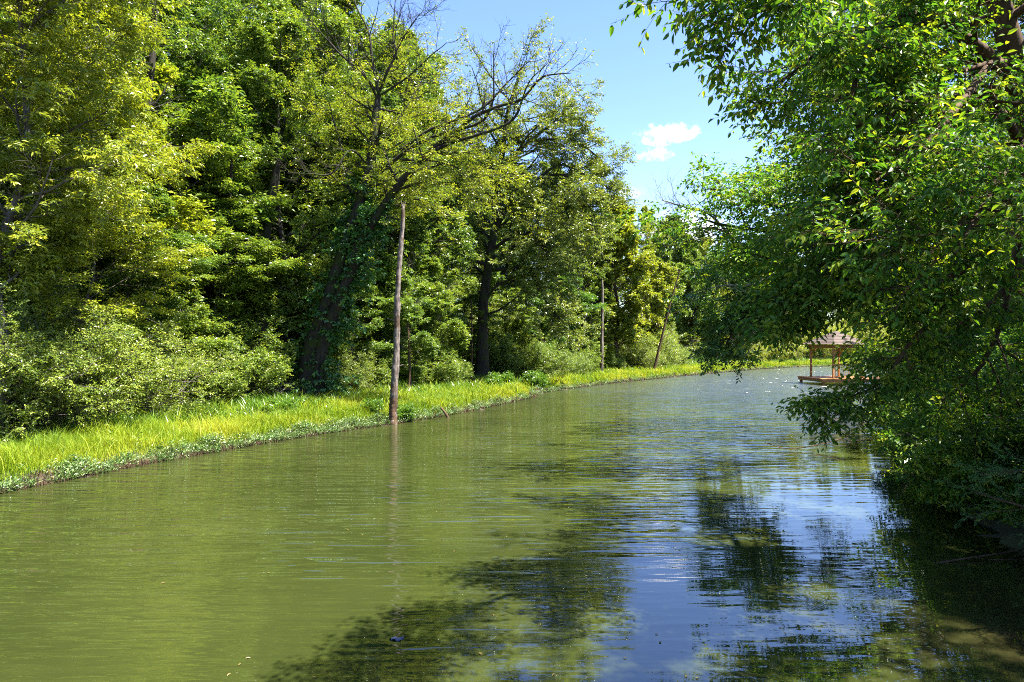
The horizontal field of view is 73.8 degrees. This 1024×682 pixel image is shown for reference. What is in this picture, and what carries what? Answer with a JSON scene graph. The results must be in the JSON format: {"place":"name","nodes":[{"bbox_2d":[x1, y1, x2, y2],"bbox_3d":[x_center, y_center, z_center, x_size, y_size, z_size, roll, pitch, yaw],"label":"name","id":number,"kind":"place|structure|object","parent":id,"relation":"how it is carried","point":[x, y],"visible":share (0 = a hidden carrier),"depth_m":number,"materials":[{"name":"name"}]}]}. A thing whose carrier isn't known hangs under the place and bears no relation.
{"place":"outdoors","nodes":[
{"label":"outdoors","id":0,"kind":"place"},
{"bbox_2d":[0,366,1023,681],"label":"water","id":1,"kind":"structure","parent":0,"point":[718,532],"depth_m":8.90,"materials":[{"name":"green liquid"}]},
{"bbox_2d":[797,376,879,384],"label":"dock","id":2,"kind":"object","parent":1,"relation":"in","point":[823,379],"visible":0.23,"depth_m":46.70,"materials":[{"name":"brown wood"}]},
{"bbox_2d":[803,331,863,377],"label":"gazebo","id":3,"kind":"object","parent":2,"relation":"on","point":[836,339],"visible":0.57,"depth_m":47.02,"materials":[{"name":"brown wood"}]},
{"bbox_2d":[0,335,1023,551],"bbox_3d":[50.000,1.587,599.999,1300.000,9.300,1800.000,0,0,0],"label":"ground","id":4,"kind":"structure","parent":0,"point":[1009,536],"depth_m":11.36,"materials":[{"name":"soil"}]},
{"bbox_2d":[0,277,96,444],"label":"bush","id":5,"kind":"object","parent":4,"relation":"on","point":[12,355],"visible":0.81,"depth_m":16.23,"materials":[{"name":"green plant"}]},
{"bbox_2d":[2,166,157,389],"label":"understory tree","id":6,"kind":"object","parent":4,"relation":"on","point":[112,281],"visible":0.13,"depth_m":20.83,"materials":[{"name":"green plant"}]},
{"bbox_2d":[0,258,174,436],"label":"bush","id":7,"kind":"object","parent":4,"relation":"on","point":[106,370],"visible":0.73,"depth_m":17.80,"materials":[{"name":"green plant"}]},
{"bbox_2d":[78,0,108,395],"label":"grey tree","id":8,"kind":"object","parent":4,"relation":"on","point":[99,269],"visible":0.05,"depth_m":22.38,"materials":[{"name":"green plant"}]},
{"bbox_2d":[0,0,205,288],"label":"forest tree","id":9,"kind":"object","parent":4,"relation":"on","point":[174,42],"visible":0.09,"depth_m":22.95,"materials":[{"name":"green plant"}]},
{"bbox_2d":[1,261,207,399],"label":"bush","id":10,"kind":"object","parent":4,"relation":"on","point":[175,308],"visible":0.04,"depth_m":23.62,"materials":[{"name":"green plant"}]},
{"bbox_2d":[0,179,213,424],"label":"sapling tree","id":11,"kind":"object","parent":4,"relation":"on","point":[110,234],"visible":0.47,"depth_m":19.19,"materials":[{"name":"green plant"}]},
{"bbox_2d":[0,0,222,435],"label":"walnut tree","id":12,"kind":"object","parent":4,"relation":"on","point":[48,108],"visible":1,"depth_m":16.50,"materials":[{"name":"green plant"}]},
{"bbox_2d":[0,0,225,342],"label":"understory tree","id":13,"kind":"object","parent":4,"relation":"on","point":[181,208],"visible":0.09,"depth_m":23.29,"materials":[{"name":"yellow plant"}]},
{"bbox_2d":[48,184,232,400],"bbox_3d":[-11.985,-1.219,21.817,4.986,7.840,4.849,0,0,-41],"label":"understory tree","id":14,"kind":"object","parent":4,"relation":"on","point":[181,241],"visible":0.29,"depth_m":21.70,"materials":[{"name":"green plant"}]},
{"bbox_2d":[0,0,283,268],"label":"forest tree","id":15,"kind":"object","parent":4,"relation":"on","point":[219,13],"visible":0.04,"depth_m":28.28,"materials":[{"name":"green plant"}]},
{"bbox_2d":[59,302,238,419],"bbox_3d":[-11.490,0.849,21.532,5.681,4.329,5.008,0,0,0],"label":"bush","id":16,"kind":"object","parent":4,"relation":"on","point":[151,397],"visible":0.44,"depth_m":21.30,"materials":[{"name":"green plant"}]},
{"bbox_2d":[129,0,176,299],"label":"dark tree","id":17,"kind":"object","parent":4,"relation":"on","point":[151,59],"visible":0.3,"depth_m":24.45,"materials":[{"name":"brown plant"}]},
{"bbox_2d":[56,92,292,334],"bbox_3d":[-13.240,-3.766,26.666,7.657,12.379,7.872,0,0,18],"label":"understory tree","id":18,"kind":"object","parent":4,"relation":"on","point":[216,166],"visible":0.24,"depth_m":26.29,"materials":[{"name":"green plant"}]},
{"bbox_2d":[124,225,233,404],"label":"understory tree","id":19,"kind":"object","parent":4,"relation":"on","point":[211,343],"visible":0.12,"depth_m":24.11,"materials":[{"name":"green plant"}]},
{"bbox_2d":[122,0,296,371],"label":"forest tree","id":20,"kind":"object","parent":4,"relation":"on","point":[200,12],"visible":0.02,"depth_m":31.16,"materials":[{"name":"green plant"}]},
{"bbox_2d":[167,334,256,407],"bbox_3d":[-11.201,1.293,25.420,3.377,3.096,3.278,0,0,22],"label":"bush","id":21,"kind":"object","parent":4,"relation":"on","point":[223,385],"visible":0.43,"depth_m":25.11,"materials":[{"name":"green plant"}]},
{"bbox_2d":[116,62,317,337],"bbox_3d":[-12.935,-4.802,29.487,9.184,14.442,8.933,0,0,27],"label":"understory tree","id":22,"kind":"object","parent":4,"relation":"on","point":[204,84],"visible":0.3,"depth_m":27.34,"materials":[{"name":"green plant"}]},
{"bbox_2d":[167,181,291,356],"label":"understory tree","id":23,"kind":"object","parent":4,"relation":"on","point":[274,301],"visible":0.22,"depth_m":28.03,"materials":[{"name":"green plant"}]},
{"bbox_2d":[170,0,293,221],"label":"forest tree","id":24,"kind":"object","parent":4,"relation":"on","point":[233,17],"depth_m":37.03,"materials":[{"name":"green plant"}]},
{"bbox_2d":[174,307,302,406],"bbox_3d":[-10.642,0.701,26.890,4.824,4.423,4.682,0,0,22],"label":"bush","id":25,"kind":"object","parent":4,"relation":"on","point":[259,377],"visible":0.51,"depth_m":26.61,"materials":[{"name":"green plant"}]},
{"bbox_2d":[177,197,305,357],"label":"understory tree","id":26,"kind":"object","parent":4,"relation":"on","point":[264,250],"visible":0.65,"depth_m":26.39,"materials":[{"name":"green plant"}]},
{"bbox_2d":[155,145,332,342],"bbox_3d":[-12.445,-3.232,30.632,6.891,11.141,7.085,0,0,37],"label":"understory tree","id":27,"kind":"object","parent":4,"relation":"on","point":[267,179],"visible":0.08,"depth_m":30.43,"materials":[{"name":"green plant"}]},
{"bbox_2d":[258,149,282,387],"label":"dark tree","id":28,"kind":"object","parent":4,"relation":"on","point":[266,230],"visible":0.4,"depth_m":28.38,"materials":[{"name":"brown plant"}]},
{"bbox_2d":[187,11,355,388],"bbox_3d":[-9.981,-6.206,29.442,6.770,17.367,8.225,0,0,19],"label":"forest tree","id":29,"kind":"object","parent":4,"relation":"on","point":[260,39],"visible":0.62,"depth_m":29.39,"materials":[{"name":"green plant"}]},
{"bbox_2d":[250,318,301,385],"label":"bush","id":30,"kind":"object","parent":4,"relation":"on","point":[289,375],"visible":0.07,"depth_m":30.57,"materials":[{"name":"green plant"}]},
{"bbox_2d":[258,396,300,414],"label":"weed clump","id":31,"kind":"object","parent":4,"relation":"on","point":[287,403],"visible":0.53,"depth_m":22.82,"materials":[{"name":"green plant"}]},
{"bbox_2d":[241,377,325,396],"bbox_3d":[-9.988,1.801,28.208,4.062,1.414,2.905,0,0,-42],"label":"brush pile","id":32,"kind":"object","parent":4,"relation":"on","point":[281,385],"visible":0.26,"depth_m":27.73,"materials":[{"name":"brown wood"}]},
{"bbox_2d":[229,0,376,266],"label":"forest tree","id":33,"kind":"object","parent":4,"relation":"on","point":[317,33],"depth_m":36.90,"materials":[{"name":"green plant"}]},
{"bbox_2d":[221,0,399,311],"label":"forest tree","id":34,"kind":"object","parent":4,"relation":"on","point":[258,4],"visible":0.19,"depth_m":32.65,"materials":[{"name":"green plant"}]},
{"bbox_2d":[291,335,383,394],"bbox_3d":[-7.797,1.262,30.817,4.261,3.247,3.756,0,0,-15],"label":"bush","id":35,"kind":"object","parent":4,"relation":"on","point":[357,370],"visible":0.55,"depth_m":30.56,"materials":[{"name":"green plant"}]},
{"bbox_2d":[256,0,421,362],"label":"forest tree","id":36,"kind":"object","parent":4,"relation":"on","point":[330,10],"visible":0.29,"depth_m":32.51,"materials":[{"name":"green plant"}]},
{"bbox_2d":[269,111,446,338],"bbox_3d":[-8.492,-4.500,33.567,8.922,14.030,8.678,0,0,-33],"label":"understory tree","id":37,"kind":"object","parent":4,"relation":"on","point":[335,201],"visible":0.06,"depth_m":31.98,"materials":[{"name":"green plant"}]},
{"bbox_2d":[329,267,393,373],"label":"understory tree","id":38,"kind":"object","parent":4,"relation":"on","point":[376,346],"visible":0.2,"depth_m":31.49,"materials":[{"name":"green plant"}]},
{"bbox_2d":[356,397,385,413],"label":"weed clump","id":39,"kind":"object","parent":4,"relation":"on","point":[378,403],"visible":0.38,"depth_m":24.38,"materials":[{"name":"green plant"}]},
{"bbox_2d":[286,28,456,383],"bbox_3d":[-6.993,-7.187,37.182,7.995,19.621,8.208,0,0,13],"label":"forest tree","id":40,"kind":"object","parent":4,"relation":"on","point":[388,98],"visible":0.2,"depth_m":36.27,"materials":[{"name":"green plant"}]},
{"bbox_2d":[343,337,404,387],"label":"bush","id":41,"kind":"object","parent":4,"relation":"on","point":[384,362],"visible":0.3,"depth_m":32.75,"materials":[{"name":"green plant"}]},
{"bbox_2d":[333,167,436,347],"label":"understory tree","id":42,"kind":"object","parent":4,"relation":"on","point":[379,335],"visible":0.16,"depth_m":34.88,"materials":[{"name":"green plant"}]},
{"bbox_2d":[387,200,405,424],"bbox_3d":[-4.055,-0.920,23.717,0.614,7.964,0.415,0,0,23],"label":"snag","id":43,"kind":"object","parent":4,"relation":"on","point":[393,402],"visible":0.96,"depth_m":23.68,"materials":[{"name":"brown plant"}]},
{"bbox_2d":[363,273,439,388],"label":"understory tree","id":44,"kind":"object","parent":4,"relation":"on","point":[406,315],"visible":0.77,"depth_m":33.48,"materials":[{"name":"green plant"}]},
{"bbox_2d":[387,402,417,421],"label":"weed clump","id":45,"kind":"object","parent":4,"relation":"on","point":[404,412],"visible":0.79,"depth_m":24.41,"materials":[{"name":"green plant"}]},
{"bbox_2d":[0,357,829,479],"bbox_3d":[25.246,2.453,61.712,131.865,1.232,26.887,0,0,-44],"label":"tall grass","id":46,"kind":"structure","parent":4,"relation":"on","point":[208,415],"depth_m":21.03,"materials":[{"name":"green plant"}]},
{"bbox_2d":[385,312,457,379],"bbox_3d":[-5.913,0.520,38.844,5.150,4.865,5.306,0,0,9],"label":"bush","id":47,"kind":"object","parent":4,"relation":"on","point":[403,375],"visible":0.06,"depth_m":38.24,"materials":[{"name":"green plant"}]},
{"bbox_2d":[0,363,851,493],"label":"shore plants","id":48,"kind":"object","parent":4,"relation":"on","point":[72,464],"visible":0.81,"depth_m":18.61,"materials":[{"name":"green plant"}]},
{"bbox_2d":[0,355,857,443],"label":"forest edge grass","id":49,"kind":"structure","parent":4,"relation":"on","point":[255,401],"depth_m":25.06,"materials":[{"name":"green plant"}]},
{"bbox_2d":[0,358,858,483],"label":"grass","id":50,"kind":"structure","parent":4,"relation":"on","point":[48,455],"depth_m":19.92,"materials":[{"name":"green plant"}]},
{"bbox_2d":[379,83,488,374],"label":"forest tree","id":51,"kind":"object","parent":4,"relation":"on","point":[463,231],"visible":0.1,"depth_m":40.38,"materials":[{"name":"green plant"}]},
{"bbox_2d":[271,0,601,397],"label":"leaning tree","id":52,"kind":"object","parent":4,"relation":"on","point":[361,235],"visible":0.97,"depth_m":27.64,"materials":[{"name":"green plant"}]},
{"bbox_2d":[401,331,471,385],"bbox_3d":[-4.050,1.214,36.967,3.859,3.538,3.746,0,0,-7],"label":"bush","id":53,"kind":"object","parent":4,"relation":"on","point":[435,371],"visible":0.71,"depth_m":36.50,"materials":[{"name":"green plant"}]},
{"bbox_2d":[404,256,471,378],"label":"understory tree","id":54,"kind":"object","parent":4,"relation":"on","point":[431,266],"visible":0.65,"depth_m":37.39,"materials":[{"name":"green plant"}]},
{"bbox_2d":[415,128,489,345],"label":"forest tree","id":55,"kind":"object","parent":4,"relation":"on","point":[470,282],"visible":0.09,"depth_m":48.85,"materials":[{"name":"green plant"}]},
{"bbox_2d":[411,288,508,372],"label":"bush","id":56,"kind":"object","parent":4,"relation":"on","point":[468,314],"visible":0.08,"depth_m":45.64,"materials":[{"name":"green plant"}]},
{"bbox_2d":[437,293,503,366],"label":"understory tree","id":57,"kind":"object","parent":4,"relation":"on","point":[474,298],"visible":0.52,"depth_m":43.08,"materials":[{"name":"green plant"}]},
{"bbox_2d":[450,178,529,317],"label":"forest tree","id":58,"kind":"object","parent":4,"relation":"on","point":[496,266],"visible":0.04,"depth_m":55.50,"materials":[{"name":"green plant"}]},
{"bbox_2d":[453,144,538,325],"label":"forest tree","id":59,"kind":"object","parent":4,"relation":"on","point":[495,277],"visible":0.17,"depth_m":53.19,"materials":[{"name":"green plant"}]},
{"bbox_2d":[469,328,526,377],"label":"bush","id":60,"kind":"object","parent":4,"relation":"on","point":[498,360],"visible":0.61,"depth_m":44.29,"materials":[{"name":"green plant"}]},
{"bbox_2d":[482,370,515,384],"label":"weed clump","id":61,"kind":"object","parent":4,"relation":"on","point":[498,378],"visible":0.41,"depth_m":37.77,"materials":[{"name":"green plant"}]},
{"bbox_2d":[461,290,537,372],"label":"bush","id":62,"kind":"object","parent":4,"relation":"on","point":[522,333],"visible":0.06,"depth_m":48.06,"materials":[{"name":"green plant"}]},
{"bbox_2d":[475,287,544,363],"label":"understory tree","id":63,"kind":"object","parent":4,"relation":"on","point":[517,323],"visible":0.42,"depth_m":46.65,"materials":[{"name":"green plant"}]},
{"bbox_2d":[506,339,555,376],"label":"bush","id":64,"kind":"object","parent":4,"relation":"on","point":[538,352],"visible":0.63,"depth_m":45.43,"materials":[{"name":"green plant"}]},
{"bbox_2d":[425,11,639,379],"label":"oak tree","id":65,"kind":"object","parent":4,"relation":"on","point":[589,196],"visible":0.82,"depth_m":41.48,"materials":[{"name":"green plant"}]},
{"bbox_2d":[517,369,549,389],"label":"weed clump","id":66,"kind":"object","parent":4,"relation":"on","point":[539,379],"visible":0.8,"depth_m":39.57,"materials":[{"name":"green plant"}]},
{"bbox_2d":[489,159,582,345],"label":"forest tree","id":67,"kind":"object","parent":4,"relation":"on","point":[547,165],"visible":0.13,"depth_m":54.06,"materials":[{"name":"green plant"}]},
{"bbox_2d":[512,289,577,358],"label":"understory tree","id":68,"kind":"object","parent":4,"relation":"on","point":[542,324],"visible":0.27,"depth_m":48.63,"materials":[{"name":"green plant"}]},
{"bbox_2d":[515,334,577,376],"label":"bush","id":69,"kind":"object","parent":4,"relation":"on","point":[556,363],"visible":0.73,"depth_m":46.17,"materials":[{"name":"green plant"}]},
{"bbox_2d":[526,272,607,369],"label":"understory tree","id":70,"kind":"object","parent":4,"relation":"on","point":[586,298],"visible":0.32,"depth_m":51.29,"materials":[{"name":"green plant"}]},
{"bbox_2d":[555,348,598,374],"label":"bush","id":71,"kind":"object","parent":4,"relation":"on","point":[581,367],"visible":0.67,"depth_m":49.53,"materials":[{"name":"green plant"}]},
{"bbox_2d":[547,191,623,352],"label":"forest tree","id":72,"kind":"object","parent":4,"relation":"on","point":[590,279],"visible":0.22,"depth_m":54.63,"materials":[{"name":"green plant"}]},
{"bbox_2d":[562,329,608,369],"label":"bush","id":73,"kind":"object","parent":4,"relation":"on","point":[594,353],"visible":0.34,"depth_m":53.29,"materials":[{"name":"green plant"}]},
{"bbox_2d":[568,213,624,335],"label":"yellow green tree","id":74,"kind":"object","parent":4,"relation":"on","point":[622,278],"visible":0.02,"depth_m":58.41,"materials":[{"name":"green plant"}]},
{"bbox_2d":[600,280,603,371],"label":"bare tree","id":75,"kind":"object","parent":4,"relation":"on","point":[602,332],"visible":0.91,"depth_m":52.92,"materials":[{"name":"brown plant"}]},
{"bbox_2d":[598,348,626,368],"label":"bush","id":76,"kind":"object","parent":4,"relation":"on","point":[611,364],"visible":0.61,"depth_m":56.45,"materials":[{"name":"green plant"}]},
{"bbox_2d":[576,194,662,360],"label":"yellow green tree","id":77,"kind":"object","parent":4,"relation":"on","point":[628,329],"visible":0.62,"depth_m":56.66,"materials":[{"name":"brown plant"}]},
{"bbox_2d":[594,323,658,366],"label":"bush","id":78,"kind":"object","parent":4,"relation":"on","point":[624,350],"visible":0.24,"depth_m":60.60,"materials":[{"name":"green plant"}]},
{"bbox_2d":[628,338,667,367],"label":"bush","id":79,"kind":"object","parent":4,"relation":"on","point":[648,355],"visible":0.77,"depth_m":60.60,"materials":[{"name":"green plant"}]},
{"bbox_2d":[621,245,678,361],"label":"yellow green tree","id":80,"kind":"object","parent":4,"relation":"on","point":[659,282],"visible":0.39,"depth_m":63.17,"materials":[{"name":"green plant"}]},
{"bbox_2d":[629,205,671,314],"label":"forest tree","id":81,"kind":"object","parent":4,"relation":"on","point":[649,231],"visible":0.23,"depth_m":84.25,"materials":[{"name":"green plant"}]},
{"bbox_2d":[621,310,697,367],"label":"bush","id":82,"kind":"object","parent":4,"relation":"on","point":[670,346],"visible":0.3,"depth_m":64.87,"materials":[{"name":"green plant"}]},
{"bbox_2d":[653,270,679,369],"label":"leaning sapling","id":83,"kind":"object","parent":4,"relation":"on","point":[659,347],"visible":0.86,"depth_m":58.94,"materials":[{"name":"brown plant"}]},
{"bbox_2d":[649,241,692,359],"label":"yellow green tree","id":84,"kind":"object","parent":4,"relation":"on","point":[683,275],"visible":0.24,"depth_m":73.39,"materials":[{"name":"green plant"}]},
{"bbox_2d":[663,340,696,364],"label":"bush","id":85,"kind":"object","parent":4,"relation":"on","point":[686,354],"visible":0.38,"depth_m":69.25,"materials":[{"name":"green plant"}]},
{"bbox_2d":[670,233,718,347],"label":"yellow green tree","id":86,"kind":"object","parent":4,"relation":"on","point":[675,253],"visible":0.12,"depth_m":87.66,"materials":[{"name":"green plant"}]},
{"bbox_2d":[674,249,721,355],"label":"yellow green tree","id":87,"kind":"object","parent":4,"relation":"on","point":[690,258],"visible":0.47,"depth_m":83.18,"materials":[{"name":"green plant"}]},
{"bbox_2d":[729,337,773,360],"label":"bush","id":88,"kind":"object","parent":4,"relation":"on","point":[764,351],"visible":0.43,"depth_m":85.07,"materials":[{"name":"green plant"}]},
{"bbox_2d":[606,0,1018,367],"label":"elm tree","id":89,"kind":"object","parent":4,"relation":"on","point":[768,177],"visible":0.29,"depth_m":14.59,"materials":[{"name":"green plant"}]},
{"bbox_2d":[620,162,736,273],"bbox_3d":[3.738,-2.664,14.718,2.114,2.385,2.276,0,0,-35],"label":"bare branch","id":90,"kind":"object","parent":89,"relation":"attached to","point":[677,201],"visible":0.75,"depth_m":14.87,"materials":[{"name":"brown plant"}]},
{"bbox_2d":[795,332,831,358],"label":"bush","id":91,"kind":"object","parent":4,"relation":"on","point":[822,350],"visible":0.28,"depth_m":95.91,"materials":[{"name":"green plant"}]},
{"bbox_2d":[609,0,1023,478],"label":"elm tree","id":92,"kind":"object","parent":4,"relation":"on","point":[899,56],"visible":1,"depth_m":7.29,"materials":[{"name":"green plant"}]},
{"bbox_2d":[661,130,1000,383],"bbox_3d":[11.386,-2.818,24.527,12.441,11.172,6.308,0,0,0],"label":"dark tree","id":93,"kind":"object","parent":4,"relation":"on","point":[712,330],"visible":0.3,"depth_m":23.04,"materials":[{"name":"green plant"}]},
{"bbox_2d":[739,0,1014,345],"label":"tree","id":94,"kind":"object","parent":4,"relation":"on","point":[779,152],"visible":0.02,"depth_m":20.48,"materials":[{"name":"green plant"}]},
{"bbox_2d":[852,361,990,479],"bbox_3d":[8.795,1.560,13.148,3.911,2.582,3.738,0,0,0],"label":"shrub","id":95,"kind":"object","parent":4,"relation":"on","point":[910,426],"visible":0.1,"depth_m":13.54,"materials":[{"name":"green plant"}]},
{"bbox_2d":[860,381,1023,523],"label":"shrub","id":96,"kind":"object","parent":4,"relation":"on","point":[946,492],"visible":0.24,"depth_m":11.02,"materials":[{"name":"green plant"}]},
{"bbox_2d":[904,335,1023,520],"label":"shrub","id":97,"kind":"object","parent":4,"relation":"on","point":[1017,419],"visible":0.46,"depth_m":10.32,"materials":[{"name":"green plant"}]},
{"bbox_2d":[920,310,1023,404],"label":"shrub","id":98,"kind":"object","parent":4,"relation":"on","point":[1016,340],"visible":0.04,"depth_m":13.14,"materials":[{"name":"green plant"}]},
{"bbox_2d":[934,296,1023,543],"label":"shrub","id":99,"kind":"object","parent":4,"relation":"on","point":[990,475],"visible":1,"depth_m":8.33,"materials":[{"name":"green plant"}]},
{"bbox_2d":[934,0,1023,198],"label":"tree","id":100,"kind":"object","parent":4,"relation":"on","point":[1015,5],"visible":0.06,"depth_m":20.30,"materials":[{"name":"green plant"}]},
{"bbox_2d":[935,412,1023,527],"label":"shrub","id":101,"kind":"object","parent":4,"relation":"on","point":[965,460],"visible":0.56,"depth_m":9.74,"materials":[{"name":"green plant"}]},
{"bbox_2d":[935,527,1023,562],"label":"sunken branch","id":102,"kind":"object","parent":4,"relation":"on","point":[1009,551],"visible":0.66,"depth_m":8.81,"materials":[{"name":"brown plant"}]},
{"bbox_2d":[951,324,1023,369],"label":"shrub","id":103,"kind":"object","parent":4,"relation":"on","point":[1005,339],"visible":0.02,"depth_m":16.30,"materials":[{"name":"green plant"}]},
{"bbox_2d":[970,79,1023,354],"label":"tree","id":104,"kind":"object","parent":4,"relation":"on","point":[988,298],"visible":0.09,"depth_m":12.89,"materials":[{"name":"green plant"}]},
{"bbox_2d":[168,0,1023,318],"label":"sky","id":105,"kind":"structure","parent":0,"point":[655,108],"materials":[{"name":"blue"}]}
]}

